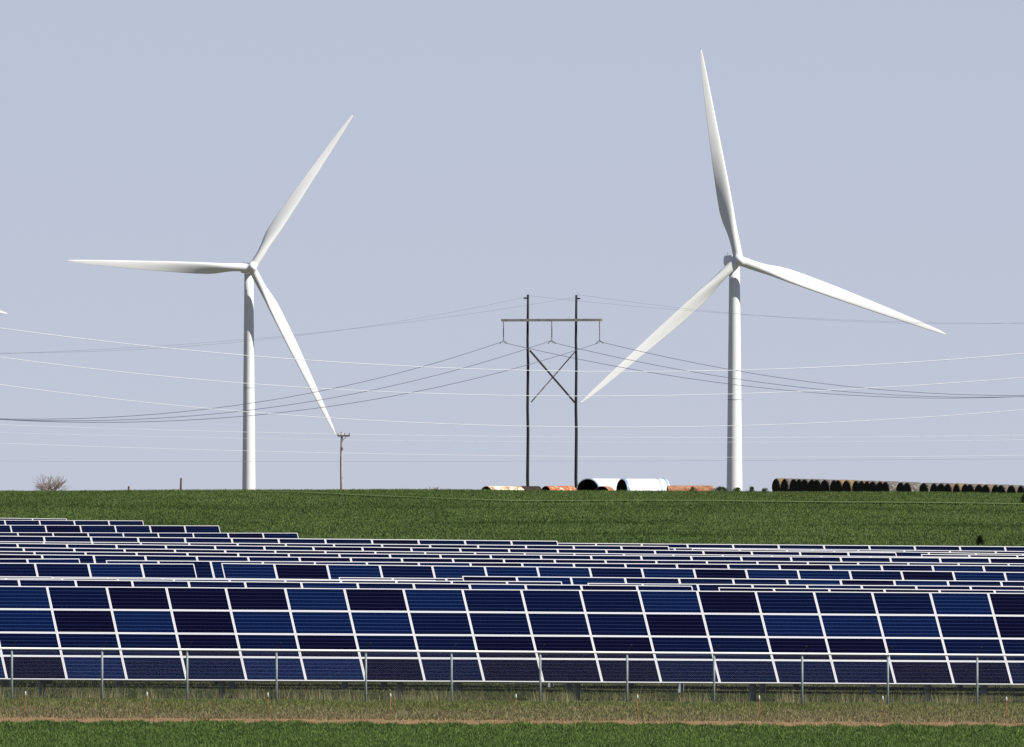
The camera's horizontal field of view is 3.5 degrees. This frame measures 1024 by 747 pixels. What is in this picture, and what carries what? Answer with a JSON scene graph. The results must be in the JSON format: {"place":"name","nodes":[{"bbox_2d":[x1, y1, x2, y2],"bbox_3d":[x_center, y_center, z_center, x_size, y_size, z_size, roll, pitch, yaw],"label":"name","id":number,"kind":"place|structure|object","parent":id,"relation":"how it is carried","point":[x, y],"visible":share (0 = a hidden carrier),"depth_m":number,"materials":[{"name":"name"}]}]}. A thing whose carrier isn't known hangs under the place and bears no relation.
{"place":"outdoors","nodes":[
{"label":"outdoors","id":0,"kind":"place"},
{"bbox_2d":[30,433,978,441],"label":"power wire","id":1,"kind":"object","parent":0,"point":[487,441],"visible":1,"depth_m":1970.99,"materials":[{"name":"white metal"}]},
{"bbox_2d":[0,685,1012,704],"bbox_3d":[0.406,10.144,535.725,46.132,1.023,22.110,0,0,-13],"label":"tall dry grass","id":2,"kind":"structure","parent":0,"point":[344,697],"depth_m":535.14,"materials":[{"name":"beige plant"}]},
{"bbox_2d":[18,425,1002,437],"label":"power wire","id":3,"kind":"object","parent":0,"point":[522,436],"visible":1,"depth_m":1965.02,"materials":[{"name":"white metal"}]},
{"bbox_2d":[4,443,1018,456],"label":"power wire","id":4,"kind":"object","parent":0,"point":[474,455],"visible":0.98,"depth_m":1896.70,"materials":[{"name":"white metal"}]},
{"bbox_2d":[0,718,1023,746],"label":"field grass","id":5,"kind":"structure","parent":0,"point":[130,733],"depth_m":455.82,"materials":[{"name":"green plant"}]},
{"bbox_2d":[0,697,1023,723],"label":"verge grass","id":6,"kind":"structure","parent":0,"point":[548,711],"depth_m":501.78,"materials":[{"name":"green plant"}]},
{"bbox_2d":[0,494,1023,745],"bbox_3d":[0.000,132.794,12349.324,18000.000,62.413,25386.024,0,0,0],"label":"ground","id":7,"kind":"structure","parent":0,"point":[790,724],"depth_m":586.40,"materials":[{"name":"green plant"}]},
{"bbox_2d":[0,518,66,519],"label":"solar table","id":8,"kind":"object","parent":7,"relation":"on","point":[30,519],"visible":0.05,"depth_m":948.06,"materials":[{"name":"blue metal"}]},
{"bbox_2d":[0,559,79,562],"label":"solar table","id":9,"kind":"object","parent":7,"relation":"on","point":[39,560],"visible":0.09,"depth_m":621.30,"materials":[{"name":"blue glass"}]},
{"bbox_2d":[33,476,70,490],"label":"bare shrub","id":10,"kind":"object","parent":7,"relation":"on","point":[47,486],"visible":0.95,"depth_m":1456.45,"materials":[{"name":"beige plant"}]},
{"bbox_2d":[0,520,143,524],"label":"solar table","id":11,"kind":"object","parent":7,"relation":"on","point":[64,522],"visible":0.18,"depth_m":941.86,"materials":[{"name":"blue glass"}]},
{"bbox_2d":[0,563,196,577],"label":"solar table","id":12,"kind":"object","parent":7,"relation":"on","point":[146,570],"visible":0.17,"depth_m":613.11,"materials":[{"name":"blue glass"}]},
{"bbox_2d":[0,525,220,532],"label":"solar table","id":13,"kind":"object","parent":7,"relation":"on","point":[118,528],"visible":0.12,"depth_m":935.79,"materials":[{"name":"blue glass"}]},
{"bbox_2d":[0,532,297,537],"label":"solar table","id":14,"kind":"object","parent":7,"relation":"on","point":[246,535],"visible":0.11,"depth_m":930.05,"materials":[{"name":"blue glass"}]},
{"bbox_2d":[68,114,353,489],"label":"wind turbine","id":15,"kind":"object","parent":7,"relation":"on","point":[275,227],"visible":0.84,"depth_m":3682.75,"materials":[{"name":"metal"}]},
{"bbox_2d":[0,576,435,682],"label":"solar table","id":16,"kind":"object","parent":7,"relation":"on","point":[176,578],"visible":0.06,"depth_m":592.56,"materials":[{"name":"blue metal"}]},
{"bbox_2d":[0,536,557,544],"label":"solar table","id":17,"kind":"object","parent":7,"relation":"on","point":[223,540],"visible":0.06,"depth_m":694.74,"materials":[{"name":"blue glass"}]},
{"bbox_2d":[0,578,561,687],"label":"solar table","id":18,"kind":"object","parent":7,"relation":"on","point":[550,685],"visible":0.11,"depth_m":584.54,"materials":[{"name":"blue metal"}]},
{"bbox_2d":[0,541,668,549],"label":"solar table","id":19,"kind":"object","parent":7,"relation":"on","point":[467,546],"visible":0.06,"depth_m":675.11,"materials":[{"name":"blue glass"}]},
{"bbox_2d":[337,432,349,489],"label":"utility pole","id":20,"kind":"object","parent":7,"relation":"on","point":[341,462],"visible":0.86,"depth_m":1748.18,"materials":[{"name":"grey wood"}]},
{"bbox_2d":[0,579,692,692],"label":"solar table","id":21,"kind":"object","parent":7,"relation":"on","point":[127,583],"visible":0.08,"depth_m":577.27,"materials":[{"name":"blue metal"}]},
{"bbox_2d":[339,577,462,580],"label":"solar table","id":22,"kind":"object","parent":7,"relation":"on","point":[448,579],"visible":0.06,"depth_m":603.88,"materials":[{"name":"blue glass"}]},
{"bbox_2d":[0,543,896,555],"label":"solar table","id":23,"kind":"object","parent":7,"relation":"on","point":[229,547],"visible":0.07,"depth_m":662.93,"materials":[{"name":"blue glass"}]},
{"bbox_2d":[481,486,522,489],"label":"tank section","id":24,"kind":"object","parent":7,"relation":"on","point":[503,487],"visible":0.22,"depth_m":1665.82,"materials":[{"name":"white metal"}]},
{"bbox_2d":[0,586,1023,702],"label":"solar table","id":25,"kind":"object","parent":7,"relation":"on","point":[499,619],"visible":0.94,"depth_m":548.58,"materials":[{"name":"blue glass"}]},
{"bbox_2d":[0,488,1023,545],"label":"crop field","id":26,"kind":"structure","parent":7,"relation":"on","point":[176,499],"depth_m":1200.64,"materials":[{"name":"green plant"}]},
{"bbox_2d":[0,640,1023,705],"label":"chain link fence","id":27,"kind":"object","parent":7,"relation":"on","point":[102,649],"visible":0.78,"depth_m":522.77,"materials":[{"name":"white metal"}]},
{"bbox_2d":[0,551,1023,562],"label":"solar table","id":28,"kind":"object","parent":7,"relation":"on","point":[835,559],"visible":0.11,"depth_m":644.41,"materials":[{"name":"blue glass"}]},
{"bbox_2d":[0,554,1023,565],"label":"solar table","id":29,"kind":"object","parent":7,"relation":"on","point":[93,558],"visible":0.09,"depth_m":634.43,"materials":[{"name":"blue glass"}]},
{"bbox_2d":[0,547,1023,557],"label":"solar table","id":30,"kind":"object","parent":7,"relation":"on","point":[192,550],"visible":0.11,"depth_m":648.98,"materials":[{"name":"blue glass"}]},
{"bbox_2d":[0,716,1023,726],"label":"dry stubble","id":31,"kind":"object","parent":7,"relation":"on","point":[631,722],"visible":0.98,"depth_m":479.55,"materials":[{"name":"brown plant"}]},
{"bbox_2d":[521,486,541,490],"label":"tank section","id":32,"kind":"object","parent":7,"relation":"on","point":[535,488],"visible":0.22,"depth_m":1685.09,"materials":[{"name":"metal"}]},
{"bbox_2d":[500,295,603,487],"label":"power pylon","id":33,"kind":"object","parent":7,"relation":"on","point":[527,410],"visible":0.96,"depth_m":1804.65,"materials":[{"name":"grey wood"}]},
{"bbox_2d":[6,340,551,420],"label":"power wire","id":34,"kind":"object","parent":33,"relation":"attached to","point":[254,409],"visible":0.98,"depth_m":1696.86,"materials":[{"name":"grey metal"}]},
{"bbox_2d":[65,341,502,418],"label":"power wire","id":35,"kind":"object","parent":33,"relation":"attached to","point":[279,398],"visible":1,"depth_m":1725.42,"materials":[{"name":"grey metal"}]},
{"bbox_2d":[50,297,523,352],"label":"power wire","id":36,"kind":"object","parent":33,"relation":"attached to","point":[273,338],"visible":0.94,"depth_m":1714.63,"materials":[{"name":"grey metal"}]},
{"bbox_2d":[3,297,573,353],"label":"power wire","id":37,"kind":"object","parent":33,"relation":"attached to","point":[287,335],"visible":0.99,"depth_m":1703.30,"materials":[{"name":"grey metal"}]},
{"bbox_2d":[0,342,599,422],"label":"power wire","id":38,"kind":"object","parent":33,"relation":"attached to","point":[299,410],"visible":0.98,"depth_m":1696.50,"materials":[{"name":"grey metal"}]},
{"bbox_2d":[526,295,933,322],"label":"power wire","id":39,"kind":"object","parent":33,"relation":"attached to","point":[742,314],"visible":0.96,"depth_m":1883.97,"materials":[{"name":"grey metal"}]},
{"bbox_2d":[503,342,1000,397],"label":"power wire","id":40,"kind":"object","parent":33,"relation":"attached to","point":[735,384],"visible":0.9,"depth_m":1895.26,"materials":[{"name":"grey metal"}]},
{"bbox_2d":[552,342,1023,396],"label":"power wire","id":41,"kind":"object","parent":33,"relation":"attached to","point":[756,381],"visible":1,"depth_m":1883.87,"materials":[{"name":"grey metal"}]},
{"bbox_2d":[577,294,1001,323],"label":"power wire","id":42,"kind":"object","parent":33,"relation":"attached to","point":[797,318],"visible":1,"depth_m":1890.98,"materials":[{"name":"grey metal"}]},
{"bbox_2d":[599,341,1023,395],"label":"power wire","id":43,"kind":"object","parent":33,"relation":"attached to","point":[822,383],"visible":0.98,"depth_m":1891.33,"materials":[{"name":"grey metal"}]},
{"bbox_2d":[542,486,575,490],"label":"tank section","id":44,"kind":"object","parent":7,"relation":"on","point":[556,488],"visible":0.23,"depth_m":1695.80,"materials":[{"name":"orange metal"}]},
{"bbox_2d":[106,560,1023,577],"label":"solar table","id":45,"kind":"object","parent":7,"relation":"on","point":[208,569],"visible":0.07,"depth_m":627.63,"materials":[{"name":"blue glass"}]},
{"bbox_2d":[576,478,619,490],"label":"tank section","id":46,"kind":"object","parent":7,"relation":"on","point":[587,484],"visible":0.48,"depth_m":1708.04,"materials":[{"name":"white metal"}]},
{"bbox_2d":[595,486,613,490],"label":"tank section","id":47,"kind":"object","parent":7,"relation":"on","point":[600,488],"visible":0.28,"depth_m":1645.84,"materials":[{"name":"orange metal"}]},
{"bbox_2d":[221,563,1023,580],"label":"solar table","id":48,"kind":"object","parent":7,"relation":"on","point":[284,571],"visible":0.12,"depth_m":617.99,"materials":[{"name":"blue glass"}]},
{"bbox_2d":[616,479,669,490],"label":"tank section","id":49,"kind":"object","parent":7,"relation":"on","point":[642,484],"visible":0.41,"depth_m":1706.11,"materials":[{"name":"white metal"}]},
{"bbox_2d":[667,486,712,490],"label":"tank section","id":50,"kind":"object","parent":7,"relation":"on","point":[686,488],"visible":0.32,"depth_m":1684.79,"materials":[{"name":"orange metal"}]},
{"bbox_2d":[712,486,727,491],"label":"green weed","id":51,"kind":"object","parent":7,"relation":"on","point":[719,488],"visible":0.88,"depth_m":1400.68,"materials":[{"name":"green plant"}]},
{"bbox_2d":[462,576,1023,585],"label":"solar table","id":52,"kind":"object","parent":7,"relation":"on","point":[575,580],"visible":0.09,"depth_m":598.34,"materials":[{"name":"blue metal"}]},
{"bbox_2d":[581,49,946,490],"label":"wind turbine","id":53,"kind":"object","parent":7,"relation":"on","point":[734,260],"visible":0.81,"depth_m":3127.07,"materials":[{"name":"metal"}]},
{"bbox_2d":[772,478,786,491],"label":"hay bale","id":54,"kind":"object","parent":7,"relation":"on","point":[776,484],"visible":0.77,"depth_m":1623.80},
{"bbox_2d":[781,478,796,491],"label":"hay bale","id":55,"kind":"object","parent":7,"relation":"on","point":[785,483],"visible":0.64,"depth_m":1622.02},
{"bbox_2d":[558,543,1023,550],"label":"solar table","id":56,"kind":"object","parent":7,"relation":"on","point":[959,548],"visible":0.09,"depth_m":708.80,"materials":[{"name":"blue glass"}]},
{"bbox_2d":[789,479,797,491],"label":"hay bale","id":57,"kind":"object","parent":7,"relation":"on","point":[792,484],"visible":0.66,"depth_m":1620.44},
{"bbox_2d":[795,479,802,491],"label":"hay bale","id":58,"kind":"object","parent":7,"relation":"on","point":[797,485],"visible":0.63,"depth_m":1619.23},
{"bbox_2d":[587,583,1023,690],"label":"solar table","id":59,"kind":"object","parent":7,"relation":"on","point":[704,587],"visible":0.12,"depth_m":589.28,"materials":[{"name":"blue metal"}]},
{"bbox_2d":[800,479,810,491],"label":"hay bale","id":60,"kind":"object","parent":7,"relation":"on","point":[804,484],"visible":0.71,"depth_m":1618.03},
{"bbox_2d":[807,479,816,491],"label":"hay bale","id":61,"kind":"object","parent":7,"relation":"on","point":[810,485],"visible":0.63,"depth_m":1616.72},
{"bbox_2d":[812,479,827,491],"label":"hay bale","id":62,"kind":"object","parent":7,"relation":"on","point":[816,485],"visible":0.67,"depth_m":1615.56},
{"bbox_2d":[820,480,832,491],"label":"hay bale","id":63,"kind":"object","parent":7,"relation":"on","point":[825,486],"visible":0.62,"depth_m":1613.77},
{"bbox_2d":[830,480,836,491],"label":"hay bale","id":64,"kind":"object","parent":7,"relation":"on","point":[832,485],"visible":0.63,"depth_m":1612.24},
{"bbox_2d":[833,480,845,491],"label":"hay bale","id":65,"kind":"object","parent":7,"relation":"on","point":[838,484],"visible":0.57,"depth_m":1611.11},
{"bbox_2d":[669,548,1023,553],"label":"solar table","id":66,"kind":"object","parent":7,"relation":"on","point":[1018,552],"visible":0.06,"depth_m":702.26,"materials":[{"name":"blue metal"}]},
{"bbox_2d":[842,480,858,491],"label":"hay bale","id":67,"kind":"object","parent":7,"relation":"on","point":[847,485],"visible":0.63,"depth_m":1609.41},
{"bbox_2d":[852,481,859,491],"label":"hay bale","id":68,"kind":"object","parent":7,"relation":"on","point":[855,485],"visible":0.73,"depth_m":1607.54},
{"bbox_2d":[692,548,1023,556],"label":"solar table","id":69,"kind":"object","parent":7,"relation":"on","point":[917,554],"visible":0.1,"depth_m":680.78,"materials":[{"name":"blue glass"}]},
{"bbox_2d":[857,480,871,491],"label":"hay bale","id":70,"kind":"object","parent":7,"relation":"on","point":[860,486],"visible":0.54,"depth_m":1606.49},
{"bbox_2d":[863,481,871,491],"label":"hay bale","id":71,"kind":"object","parent":7,"relation":"on","point":[866,485],"visible":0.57,"depth_m":1605.28},
{"bbox_2d":[718,587,1023,695],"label":"solar table","id":72,"kind":"object","parent":7,"relation":"on","point":[762,688],"visible":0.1,"depth_m":582.49,"materials":[{"name":"blue metal"}]},
{"bbox_2d":[868,481,878,491],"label":"hay bale","id":73,"kind":"object","parent":7,"relation":"on","point":[872,486],"visible":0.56,"depth_m":1604.06},
{"bbox_2d":[875,481,884,491],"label":"hay bale","id":74,"kind":"object","parent":7,"relation":"on","point":[878,485],"visible":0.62,"depth_m":1602.65},
{"bbox_2d":[881,481,899,491],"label":"hay bale","id":75,"kind":"object","parent":7,"relation":"on","point":[889,486],"visible":0.54,"depth_m":1601.26},
{"bbox_2d":[896,482,906,491],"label":"hay bale","id":76,"kind":"object","parent":7,"relation":"on","point":[900,486],"visible":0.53,"depth_m":1598.32},
{"bbox_2d":[903,482,921,491],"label":"hay bale","id":77,"kind":"object","parent":7,"relation":"on","point":[911,486],"visible":0.52,"depth_m":1596.85},
{"bbox_2d":[919,483,932,491],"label":"hay bale","id":78,"kind":"object","parent":7,"relation":"on","point":[925,487],"visible":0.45,"depth_m":1593.45},
{"bbox_2d":[930,483,939,491],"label":"hay bale","id":79,"kind":"object","parent":7,"relation":"on","point":[933,488],"visible":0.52,"depth_m":1591.51},
{"bbox_2d":[936,483,946,491],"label":"hay bale","id":80,"kind":"object","parent":7,"relation":"on","point":[940,487],"visible":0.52,"depth_m":1590.08},
{"bbox_2d":[943,483,959,491],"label":"hay bale","id":81,"kind":"object","parent":7,"relation":"on","point":[948,487],"visible":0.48,"depth_m":1588.59},
{"bbox_2d":[953,483,964,491],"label":"hay bale","id":82,"kind":"object","parent":7,"relation":"on","point":[957,487],"visible":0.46,"depth_m":1586.75},
{"bbox_2d":[961,484,968,491],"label":"hay bale","id":83,"kind":"object","parent":7,"relation":"on","point":[964,486],"visible":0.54,"depth_m":1585.15},
{"bbox_2d":[965,484,977,492],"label":"hay bale","id":84,"kind":"object","parent":7,"relation":"on","point":[970,487],"visible":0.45,"depth_m":1584.03},
{"bbox_2d":[921,554,1023,556],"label":"solar table","id":85,"kind":"object","parent":7,"relation":"on","point":[947,555],"visible":0.11,"depth_m":668.87,"materials":[{"name":"blue glass"}]},
{"bbox_2d":[975,534,984,544],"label":"bush","id":86,"kind":"object","parent":7,"relation":"on","point":[980,540],"visible":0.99,"depth_m":1093.51,"materials":[{"name":"green plant"}]},
{"bbox_2d":[974,484,991,492],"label":"hay bale","id":87,"kind":"object","parent":7,"relation":"on","point":[978,488],"visible":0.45,"depth_m":1582.28},
{"bbox_2d":[981,484,997,492],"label":"hay bale","id":88,"kind":"object","parent":7,"relation":"on","point":[986,488],"visible":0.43,"depth_m":1580.75},
{"bbox_2d":[991,484,1006,492],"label":"hay bale","id":89,"kind":"object","parent":7,"relation":"on","point":[994,488],"visible":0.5,"depth_m":1578.98},
{"bbox_2d":[996,485,1010,492],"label":"hay bale","id":90,"kind":"object","parent":7,"relation":"on","point":[1002,488],"visible":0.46,"depth_m":1577.64},
{"bbox_2d":[1006,485,1020,492],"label":"hay bale","id":91,"kind":"object","parent":7,"relation":"on","point":[1012,488],"visible":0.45,"depth_m":1575.55},
{"bbox_2d":[1017,485,1023,492],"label":"hay bale","id":92,"kind":"object","parent":7,"relation":"on","point":[1020,489],"visible":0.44,"depth_m":1573.65},
{"bbox_2d":[0,680,1023,703],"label":"yard grass","id":93,"kind":"structure","parent":0,"point":[377,689],"depth_m":574.56,"materials":[{"name":"green plant"}]},
{"bbox_2d":[0,384,1023,426],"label":"power wire","id":94,"kind":"object","parent":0,"point":[499,425],"visible":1,"depth_m":1506.96,"materials":[{"name":"white metal"}]},
{"bbox_2d":[0,0,1023,491],"label":"sky","id":95,"kind":"structure","parent":0,"point":[489,152],"materials":[{"name":"blue"}]},
{"bbox_2d":[1,328,1023,371],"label":"power wire","id":96,"kind":"object","parent":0,"point":[517,370],"visible":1,"depth_m":1520.48,"materials":[{"name":"white"}]},
{"bbox_2d":[1,357,1023,395],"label":"power wire","id":97,"kind":"object","parent":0,"point":[505,395],"visible":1,"depth_m":1513.07,"materials":[{"name":"white"}]},
{"bbox_2d":[130,459,944,461],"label":"power wire","id":98,"kind":"object","parent":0,"point":[405,461],"visible":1,"depth_m":1873.84,"materials":[{"name":"grey metal"}]},
{"bbox_2d":[115,490,1023,503],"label":"grass field","id":99,"kind":"structure","parent":0,"point":[595,500],"depth_m":1276.09,"materials":[{"name":"green plant"}]}
]}

